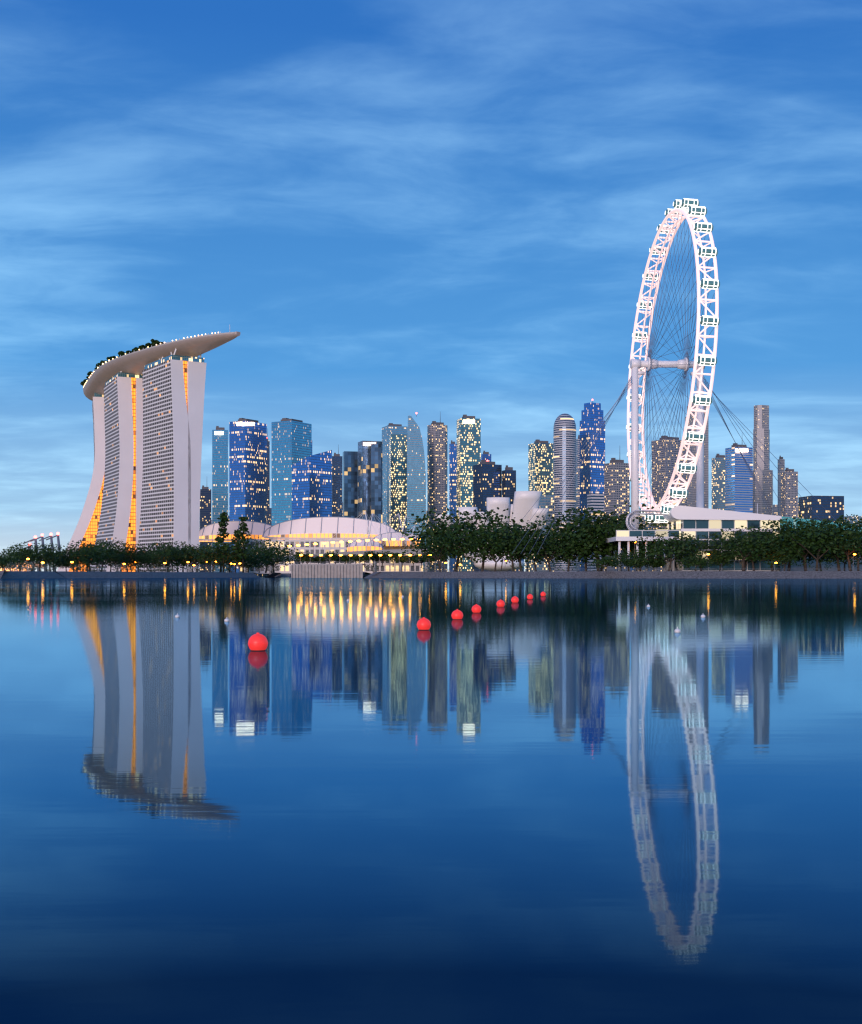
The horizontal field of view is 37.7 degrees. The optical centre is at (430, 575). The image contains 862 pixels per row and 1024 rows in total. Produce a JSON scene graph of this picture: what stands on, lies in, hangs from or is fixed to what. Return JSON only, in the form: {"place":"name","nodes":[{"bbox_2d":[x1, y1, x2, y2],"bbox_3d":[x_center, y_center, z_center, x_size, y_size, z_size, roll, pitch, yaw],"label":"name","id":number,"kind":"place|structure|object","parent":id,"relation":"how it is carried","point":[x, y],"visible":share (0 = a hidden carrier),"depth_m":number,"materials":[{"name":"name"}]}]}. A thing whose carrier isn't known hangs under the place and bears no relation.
{"place":"outdoors","nodes":[
{"label":"outdoors","id":0,"kind":"place"},
{"bbox_2d":[57,393,104,571],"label":"hotel tower","id":1,"kind":"structure","parent":0,"point":[86,529],"depth_m":1355.33,"materials":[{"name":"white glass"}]},
{"bbox_2d":[90,372,142,571],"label":"hotel tower","id":2,"kind":"structure","parent":0,"point":[120,514],"depth_m":1225.54,"materials":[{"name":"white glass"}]},
{"bbox_2d":[83,332,218,386],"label":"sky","id":3,"kind":"structure","parent":0,"point":[147,347],"depth_m":1165.86,"materials":[{"name":"beige"}]},
{"bbox_2d":[83,331,239,400],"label":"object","id":4,"kind":"structure","parent":0,"point":[135,362],"depth_m":1159.66,"materials":[{"name":"grey metal"}]},
{"bbox_2d":[80,339,163,385],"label":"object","id":5,"kind":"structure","parent":4,"relation":"on","point":[122,353],"depth_m":1205.45,"materials":[{"name":"green plant"}]},
{"bbox_2d":[136,355,205,571],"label":"hotel tower","id":6,"kind":"structure","parent":0,"point":[173,395],"depth_m":1133.17,"materials":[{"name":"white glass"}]},
{"bbox_2d":[0,576,861,1023],"bbox_3d":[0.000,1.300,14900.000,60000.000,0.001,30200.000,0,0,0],"label":"water","id":7,"kind":"structure","parent":0,"point":[590,800],"depth_m":7.26,"materials":[{"name":"blue liquid"}]},
{"bbox_2d":[175,592,704,650],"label":"buoys","id":8,"kind":"object","parent":7,"relation":"on","point":[257,642],"visible":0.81,"depth_m":30.05,"materials":[{"name":"red plastic"}]},
{"bbox_2d":[0,571,861,578],"bbox_3d":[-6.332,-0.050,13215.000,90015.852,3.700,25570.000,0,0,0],"label":"seawall","id":9,"kind":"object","parent":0,"point":[597,574],"depth_m":569.92,"materials":[{"name":"concrete"},{"name":"stone paving"}]},
{"bbox_2d":[0,563,43,570],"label":"lit buildings","id":10,"kind":"structure","parent":9,"relation":"on","point":[7,569],"depth_m":900.00,"materials":[{"name":"brown"}]},
{"bbox_2d":[24,532,61,575],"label":"port cranes","id":11,"kind":"object","parent":9,"relation":"on","point":[43,538],"visible":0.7,"depth_m":3197.90,"materials":[{"name":"blue paint"}]},
{"bbox_2d":[4,561,215,571],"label":"pale shrubs","id":12,"kind":"object","parent":9,"relation":"on","point":[33,567],"visible":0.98,"depth_m":663.89,"materials":[{"name":"green plant"}]},
{"bbox_2d":[0,512,298,572],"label":"bank trees","id":13,"kind":"object","parent":9,"relation":"on","point":[96,554],"visible":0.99,"depth_m":779.25,"materials":[{"name":"green plant"}]},
{"bbox_2d":[199,517,422,573],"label":"convention center","id":14,"kind":"structure","parent":9,"relation":"on","point":[310,531],"depth_m":1276.00,"materials":[{"name":"white metal"}]},
{"bbox_2d":[291,562,366,577],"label":"quay pier","id":15,"kind":"structure","parent":9,"relation":"on","point":[320,570],"depth_m":694.76,"materials":[{"name":"concrete"}]},
{"bbox_2d":[236,549,428,576],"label":"bayfront bridge","id":16,"kind":"structure","parent":9,"relation":"on","point":[400,551],"depth_m":1000.00,"materials":[{"name":"concrete"}]},
{"bbox_2d":[287,538,411,553],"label":"bridge street lamps","id":17,"kind":"object","parent":16,"relation":"on","point":[349,541],"visible":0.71,"depth_m":1000.33,"materials":[{"name":"grey"}]},
{"bbox_2d":[325,511,420,545],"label":"plaza cable masts","id":18,"kind":"object","parent":9,"relation":"on","point":[404,523],"visible":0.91,"depth_m":1150.22,"materials":[{"name":"metal"}]},
{"bbox_2d":[27,554,855,571],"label":"promenade lamps","id":19,"kind":"object","parent":9,"relation":"on","point":[359,560],"visible":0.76,"depth_m":719.83,"materials":[{"name":"yellow"}]},
{"bbox_2d":[436,491,548,570],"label":"museum building","id":20,"kind":"structure","parent":9,"relation":"on","point":[524,502],"depth_m":1259.20,"materials":[{"name":"white paint"}]},
{"bbox_2d":[199,399,861,575],"bbox_3d":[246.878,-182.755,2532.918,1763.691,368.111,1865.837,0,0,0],"label":"city skyline","id":21,"kind":"structure","parent":9,"relation":"on","point":[384,479],"depth_m":2197.92,"materials":[{"name":"blue glass"}]},
{"bbox_2d":[294,501,861,571],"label":"bank trees","id":22,"kind":"object","parent":9,"relation":"on","point":[803,541],"visible":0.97,"depth_m":610.27,"materials":[{"name":"green plant"}]},
{"bbox_2d":[381,568,861,571],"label":"promenade railing","id":23,"kind":"object","parent":9,"relation":"on","point":[414,570],"visible":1,"depth_m":545.90,"materials":[{"name":"grey metal"}]},
{"bbox_2d":[630,357,704,542],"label":"ferris wheel supports","id":24,"kind":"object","parent":9,"relation":"on","point":[636,365],"depth_m":612.31,"materials":[{"name":"white metal"}]},
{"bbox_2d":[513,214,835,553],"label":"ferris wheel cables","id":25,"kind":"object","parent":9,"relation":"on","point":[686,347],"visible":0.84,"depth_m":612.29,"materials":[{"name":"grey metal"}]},
{"bbox_2d":[627,208,718,512],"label":"ferris wheel rim","id":26,"kind":"object","parent":25,"relation":"attached to","point":[690,221],"visible":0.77,"depth_m":576.58,"materials":[{"name":"white metal"}]},
{"bbox_2d":[626,198,719,522],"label":"ferris wheel capsules","id":27,"kind":"object","parent":26,"relation":"attached to","point":[692,207],"visible":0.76,"depth_m":560.64},
{"bbox_2d":[606,503,781,570],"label":"terminal building","id":28,"kind":"structure","parent":9,"relation":"on","point":[697,521],"depth_m":589.00,"materials":[{"name":"white concrete"}]},
{"bbox_2d":[626,510,665,529],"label":"curved canopy","id":29,"kind":"object","parent":28,"relation":"on","point":[630,515],"visible":0.92,"depth_m":591.35,"materials":[{"name":"grey metal"}]},
{"bbox_2d":[780,517,861,570],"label":"pit building","id":30,"kind":"structure","parent":0,"point":[823,563],"depth_m":642.00,"materials":[{"name":"grey glass"}]}
]}

